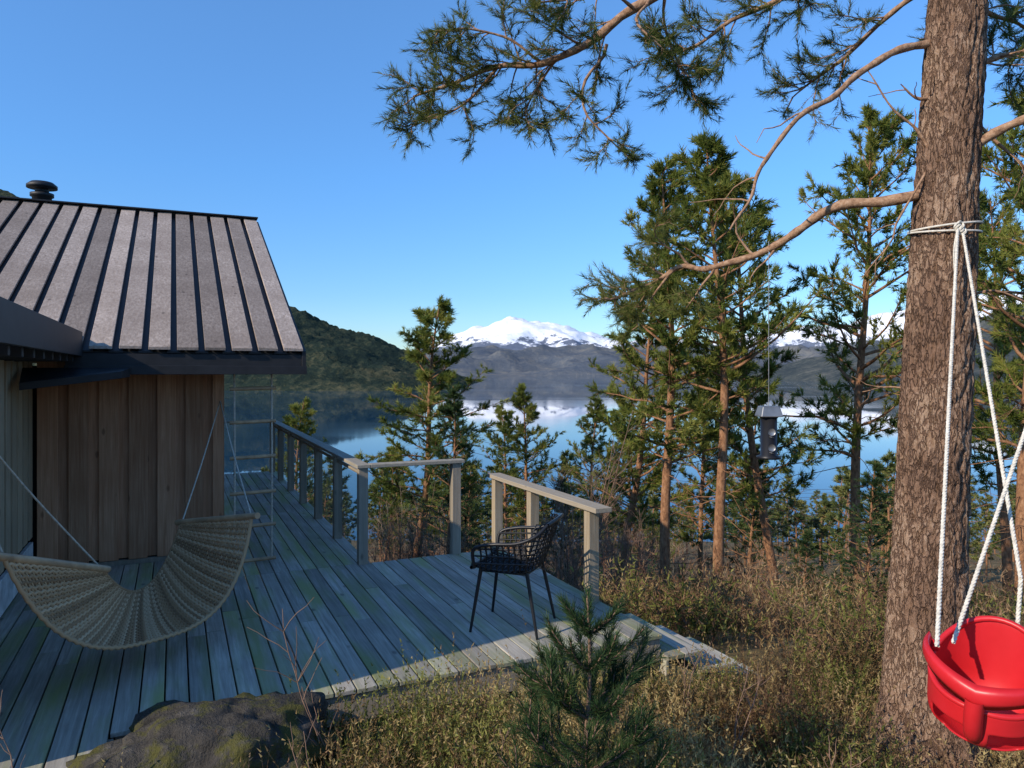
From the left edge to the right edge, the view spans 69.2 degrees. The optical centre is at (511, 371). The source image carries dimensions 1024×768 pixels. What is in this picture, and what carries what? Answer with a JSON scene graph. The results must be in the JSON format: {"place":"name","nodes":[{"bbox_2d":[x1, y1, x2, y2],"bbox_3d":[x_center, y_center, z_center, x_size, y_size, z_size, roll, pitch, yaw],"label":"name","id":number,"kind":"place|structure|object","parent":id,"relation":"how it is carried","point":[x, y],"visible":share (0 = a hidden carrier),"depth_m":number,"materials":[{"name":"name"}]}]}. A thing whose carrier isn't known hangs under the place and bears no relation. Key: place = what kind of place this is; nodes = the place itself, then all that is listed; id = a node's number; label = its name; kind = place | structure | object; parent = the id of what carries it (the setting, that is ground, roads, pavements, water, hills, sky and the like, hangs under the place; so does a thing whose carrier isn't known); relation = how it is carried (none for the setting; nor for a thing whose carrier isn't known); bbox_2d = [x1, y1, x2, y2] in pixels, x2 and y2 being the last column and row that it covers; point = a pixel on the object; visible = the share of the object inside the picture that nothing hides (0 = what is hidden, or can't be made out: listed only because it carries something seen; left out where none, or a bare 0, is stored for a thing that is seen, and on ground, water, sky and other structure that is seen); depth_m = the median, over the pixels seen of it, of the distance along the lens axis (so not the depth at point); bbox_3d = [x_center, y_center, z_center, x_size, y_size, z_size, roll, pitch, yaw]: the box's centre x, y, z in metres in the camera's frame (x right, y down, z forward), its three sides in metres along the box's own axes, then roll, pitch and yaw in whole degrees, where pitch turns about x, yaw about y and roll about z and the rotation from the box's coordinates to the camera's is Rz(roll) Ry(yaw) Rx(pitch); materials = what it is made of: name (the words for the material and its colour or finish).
{"place":"outdoors","nodes":[
{"label":"outdoors","id":0,"kind":"place"},
{"bbox_2d":[0,189,483,390],"bbox_3d":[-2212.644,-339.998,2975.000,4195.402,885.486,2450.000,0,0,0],"label":"hill","id":1,"kind":"structure","parent":0,"point":[340,359],"depth_m":2036.43,"materials":[{"name":"green plant"}]},
{"bbox_2d":[0,540,1023,767],"bbox_3d":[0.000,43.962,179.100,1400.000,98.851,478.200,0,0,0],"label":"ground","id":2,"kind":"structure","parent":0,"point":[724,645],"depth_m":6.56,"materials":[{"name":"soil"}]},
{"bbox_2d":[0,690,25,767],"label":"bare shrub","id":3,"kind":"object","parent":2,"relation":"on","point":[2,737],"visible":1,"depth_m":3.02,"materials":[{"name":"brown plant"}]},
{"bbox_2d":[0,180,306,646],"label":"wooden cabin","id":4,"kind":"object","parent":2,"relation":"on","point":[135,334],"visible":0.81,"depth_m":7.19,"materials":[{"name":"brown wood"}]},
{"bbox_2d":[0,401,259,650],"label":"woven hammock","id":5,"kind":"object","parent":4,"relation":"hanging from","point":[96,606],"visible":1,"depth_m":4.83,"materials":[{"name":"fabric"}]},
{"bbox_2d":[230,374,275,564],"bbox_3d":[-2.488,0.919,7.134,0.421,1.838,0.036,0,0,-25],"label":"rope ladder","id":6,"kind":"object","parent":4,"relation":"attached to","point":[234,422],"visible":0.85,"depth_m":7.14,"materials":[{"name":"brown wood"}]},
{"bbox_2d":[66,691,344,767],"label":"mossy rock","id":7,"kind":"object","parent":2,"relation":"on","point":[173,734],"visible":0.94,"depth_m":3.43,"materials":[{"name":"grey stone"}]},
{"bbox_2d":[247,597,342,764],"bbox_3d":[-1.027,1.546,3.581,0.290,0.979,0.422,0,0,40],"label":"bare shrub","id":8,"kind":"object","parent":2,"relation":"on","point":[308,713],"visible":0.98,"depth_m":3.57,"materials":[{"name":"brown plant"}]},
{"bbox_2d":[289,715,316,767],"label":"bare shrub","id":9,"kind":"object","parent":2,"relation":"on","point":[302,745],"visible":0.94,"depth_m":3.34,"materials":[{"name":"brown plant"}]},
{"bbox_2d":[275,396,332,511],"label":"pine tree","id":10,"kind":"object","parent":2,"relation":"on","point":[296,409],"visible":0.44,"depth_m":29.91,"materials":[{"name":"green plant"}]},
{"bbox_2d":[0,471,761,767],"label":"wooden deck","id":11,"kind":"structure","parent":2,"relation":"on","point":[355,618],"depth_m":5.16,"materials":[{"name":"grey wood"}]},
{"bbox_2d":[224,420,464,564],"bbox_3d":[-3.639,1.498,10.079,2.658,1.205,7.704,0,0,-32],"label":"wooden railing","id":12,"kind":"object","parent":11,"relation":"on","point":[338,457],"visible":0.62,"depth_m":8.19,"materials":[{"name":"grey wood"}]},
{"bbox_2d":[469,513,563,639],"bbox_3d":[0.056,1.445,5.402,0.608,0.815,0.616,0,0,18],"label":"black armchair","id":13,"kind":"object","parent":11,"relation":"on","point":[524,564],"visible":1,"depth_m":5.23,"materials":[{"name":"plastic"}]},
{"bbox_2d":[487,473,611,602],"bbox_3d":[0.262,1.685,6.805,0.150,1.230,2.200,0,0,-25],"label":"wooden railing","id":14,"kind":"object","parent":11,"relation":"on","point":[592,510],"visible":0.61,"depth_m":6.39,"materials":[{"name":"beige wood"}]},
{"bbox_2d":[368,441,422,560],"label":"pine tree","id":15,"kind":"object","parent":2,"relation":"on","point":[392,469],"visible":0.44,"depth_m":31.66,"materials":[{"name":"green plant"}]},
{"bbox_2d":[352,294,512,557],"bbox_3d":[-2.360,2.570,21.654,4.884,9.610,4.225,0,0,-28],"label":"pine tree","id":16,"kind":"object","parent":2,"relation":"on","point":[423,338],"visible":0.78,"depth_m":21.21,"materials":[{"name":"green plant"}]},
{"bbox_2d":[398,382,491,554],"bbox_3d":[-1.654,3.275,18.991,2.550,6.021,2.450,0,0,-7],"label":"pine tree","id":17,"kind":"object","parent":2,"relation":"on","point":[455,406],"visible":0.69,"depth_m":18.73,"materials":[{"name":"green plant"}]},
{"bbox_2d":[441,466,491,551],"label":"pine tree","id":18,"kind":"object","parent":2,"relation":"on","point":[468,492],"visible":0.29,"depth_m":26.07,"materials":[{"name":"green plant"}]},
{"bbox_2d":[469,402,543,547],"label":"pine tree","id":19,"kind":"object","parent":2,"relation":"on","point":[500,412],"visible":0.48,"depth_m":30.47,"materials":[{"name":"green plant"}]},
{"bbox_2d":[499,717,536,761],"bbox_3d":[0.039,1.806,3.343,0.309,0.443,0.207,0,0,42],"label":"bare shrub","id":20,"kind":"object","parent":2,"relation":"on","point":[505,739],"visible":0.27,"depth_m":3.42,"materials":[{"name":"brown plant"}]},
{"bbox_2d":[485,382,573,562],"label":"pine tree","id":21,"kind":"object","parent":2,"relation":"on","point":[522,399],"visible":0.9,"depth_m":21.83,"materials":[{"name":"green plant"}]},
{"bbox_2d":[541,477,583,587],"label":"pine tree","id":22,"kind":"object","parent":2,"relation":"on","point":[563,490],"visible":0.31,"depth_m":15.84,"materials":[{"name":"green plant"}]},
{"bbox_2d":[102,609,1023,767],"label":"heather","id":23,"kind":"object","parent":2,"relation":"on","point":[676,687],"visible":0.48,"depth_m":4.05,"materials":[{"name":"plant"}]},
{"bbox_2d":[491,577,677,767],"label":"pine sapling","id":24,"kind":"object","parent":2,"relation":"on","point":[550,687],"visible":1,"depth_m":3.02,"materials":[{"name":"green plant"}]},
{"bbox_2d":[541,397,628,563],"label":"pine tree","id":25,"kind":"object","parent":2,"relation":"on","point":[589,439],"visible":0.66,"depth_m":25.82,"materials":[{"name":"green plant"}]},
{"bbox_2d":[348,411,883,606],"bbox_3d":[1.446,5.250,25.440,17.712,9.448,27.946,0,0,33],"label":"bare birch thicket","id":26,"kind":"object","parent":2,"relation":"on","point":[642,557],"visible":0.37,"depth_m":15.42,"materials":[{"name":"brown plant"}]},
{"bbox_2d":[225,448,1015,587],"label":"distant forest","id":27,"kind":"object","parent":2,"relation":"on","point":[820,535],"visible":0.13,"depth_m":40.70,"materials":[{"name":"green plant"}]},
{"bbox_2d":[595,400,659,573],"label":"pine tree","id":28,"kind":"object","parent":2,"relation":"on","point":[624,485],"visible":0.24,"depth_m":21.91,"materials":[{"name":"green plant"}]},
{"bbox_2d":[554,281,709,586],"bbox_3d":[2.935,1.744,17.108,3.325,8.284,3.844,0,0,21],"label":"pine tree","id":29,"kind":"object","parent":2,"relation":"on","point":[649,341],"visible":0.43,"depth_m":16.85,"materials":[{"name":"green plant"}]},
{"bbox_2d":[248,612,1023,767],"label":"heather","id":30,"kind":"object","parent":2,"relation":"on","point":[451,719],"visible":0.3,"depth_m":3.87,"materials":[{"name":"plant"}]},
{"bbox_2d":[584,153,780,587],"bbox_3d":[2.903,0.429,13.167,3.455,8.761,3.832,0,0,0],"label":"pine tree","id":31,"kind":"object","parent":2,"relation":"on","point":[658,188],"visible":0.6,"depth_m":13.05,"materials":[{"name":"green plant"}]},
{"bbox_2d":[672,641,711,732],"bbox_3d":[1.047,1.872,4.363,0.138,0.497,0.363,0,0,34],"label":"bare shrub","id":32,"kind":"object","parent":2,"relation":"on","point":[684,672],"visible":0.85,"depth_m":4.31,"materials":[{"name":"brown plant"}]},
{"bbox_2d":[637,355,750,581],"bbox_3d":[4.880,2.951,19.421,2.928,6.975,2.533,0,0,43],"label":"pine tree","id":33,"kind":"object","parent":2,"relation":"on","point":[709,510],"visible":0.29,"depth_m":19.26,"materials":[{"name":"green plant"}]},
{"bbox_2d":[371,0,1023,767],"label":"pine tree","id":34,"kind":"object","parent":2,"relation":"on","point":[955,42],"visible":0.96,"depth_m":4.32,"materials":[{"name":"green plant"}]},
{"bbox_2d":[755,241,782,459],"bbox_3d":[1.660,-0.138,4.789,0.156,1.405,0.178,0,0,0],"label":"bird feeder","id":35,"kind":"object","parent":34,"relation":"hanging from","point":[768,415],"visible":1,"depth_m":4.75,"materials":[{"name":"grey metal"}]},
{"bbox_2d":[907,220,1023,751],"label":"child swing","id":36,"kind":"object","parent":34,"relation":"attached to","point":[975,686],"visible":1,"depth_m":2.80,"materials":[{"name":"red plastic"}]},
{"bbox_2d":[609,124,826,589],"bbox_3d":[3.706,0.269,12.503,3.689,8.748,2.960,0,0,-25],"label":"pine tree","id":37,"kind":"object","parent":2,"relation":"on","point":[707,179],"visible":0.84,"depth_m":12.29,"materials":[{"name":"green plant"}]},
{"bbox_2d":[703,443,794,586],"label":"pine tree","id":38,"kind":"object","parent":2,"relation":"on","point":[758,534],"visible":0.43,"depth_m":15.86,"materials":[{"name":"green plant"}]},
{"bbox_2d":[729,665,772,766],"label":"bare shrub","id":39,"kind":"object","parent":2,"relation":"on","point":[751,707],"visible":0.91,"depth_m":3.96,"materials":[{"name":"brown plant"}]},
{"bbox_2d":[678,166,834,596],"bbox_3d":[4.608,0.448,14.474,3.017,9.286,3.488,0,0,30],"label":"pine tree","id":40,"kind":"object","parent":2,"relation":"on","point":[757,496],"visible":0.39,"depth_m":14.44,"materials":[{"name":"green plant"}]},
{"bbox_2d":[563,530,1023,692],"bbox_3d":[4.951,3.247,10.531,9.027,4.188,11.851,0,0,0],"label":"undergrowth","id":41,"kind":"object","parent":2,"relation":"on","point":[751,590],"visible":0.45,"depth_m":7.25,"materials":[{"name":"brown plant"}]},
{"bbox_2d":[775,529,830,620],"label":"pine tree","id":42,"kind":"object","parent":2,"relation":"on","point":[805,540],"visible":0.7,"depth_m":10.42,"materials":[{"name":"green plant"}]},
{"bbox_2d":[816,736,870,767],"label":"bare shrub","id":43,"kind":"object","parent":2,"relation":"on","point":[842,759],"visible":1,"depth_m":3.31,"materials":[{"name":"brown plant"}]},
{"bbox_2d":[816,458,893,622],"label":"pine tree","id":44,"kind":"object","parent":2,"relation":"on","point":[876,480],"visible":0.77,"depth_m":9.45,"materials":[{"name":"green plant"}]},
{"bbox_2d":[735,102,987,593],"bbox_3d":[6.812,-0.166,15.043,4.823,10.747,4.875,0,0,33],"label":"pine tree","id":45,"kind":"object","parent":2,"relation":"on","point":[881,137],"visible":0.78,"depth_m":14.88,"materials":[{"name":"green plant"}]},
{"bbox_2d":[870,35,1023,607],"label":"pine tree","id":46,"kind":"object","parent":2,"relation":"on","point":[1008,320],"visible":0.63,"depth_m":10.98,"materials":[{"name":"green plant"}]},
{"bbox_2d":[879,183,1023,598],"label":"pine tree","id":47,"kind":"object","parent":2,"relation":"on","point":[1005,348],"visible":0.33,"depth_m":18.96,"materials":[{"name":"green plant"}]},
{"bbox_2d":[0,0,1023,349],"label":"sky","id":48,"kind":"structure","parent":0,"point":[265,110],"materials":[{"name":"blue"}]},
{"bbox_2d":[224,376,1020,542],"bbox_3d":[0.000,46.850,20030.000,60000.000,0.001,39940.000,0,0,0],"label":"lake water","id":49,"kind":"structure","parent":0,"point":[347,422],"depth_m":640.55,"materials":[{"name":"blue liquid"}]},
{"bbox_2d":[445,441,849,559],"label":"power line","id":50,"kind":"object","parent":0,"point":[848,534],"visible":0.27,"depth_m":72.17,"materials":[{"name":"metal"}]},
{"bbox_2d":[426,338,896,375],"bbox_3d":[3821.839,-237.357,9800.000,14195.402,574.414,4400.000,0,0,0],"label":"hill","id":51,"kind":"structure","parent":0,"point":[546,360],"depth_m":8396.19,"materials":[{"name":"grey stone"}]},
{"bbox_2d":[424,294,1022,350],"bbox_3d":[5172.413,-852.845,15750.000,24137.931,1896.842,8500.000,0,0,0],"label":"snowy mountain","id":52,"kind":"structure","parent":0,"point":[511,333],"depth_m":13849.57,"materials":[{"name":"white snow"}]},
{"bbox_2d":[749,309,1023,385],"bbox_3d":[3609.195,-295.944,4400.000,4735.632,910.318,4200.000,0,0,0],"label":"hill","id":53,"kind":"structure","parent":0,"point":[808,369],"depth_m":3792.85,"materials":[{"name":"grey stone"}]}
]}

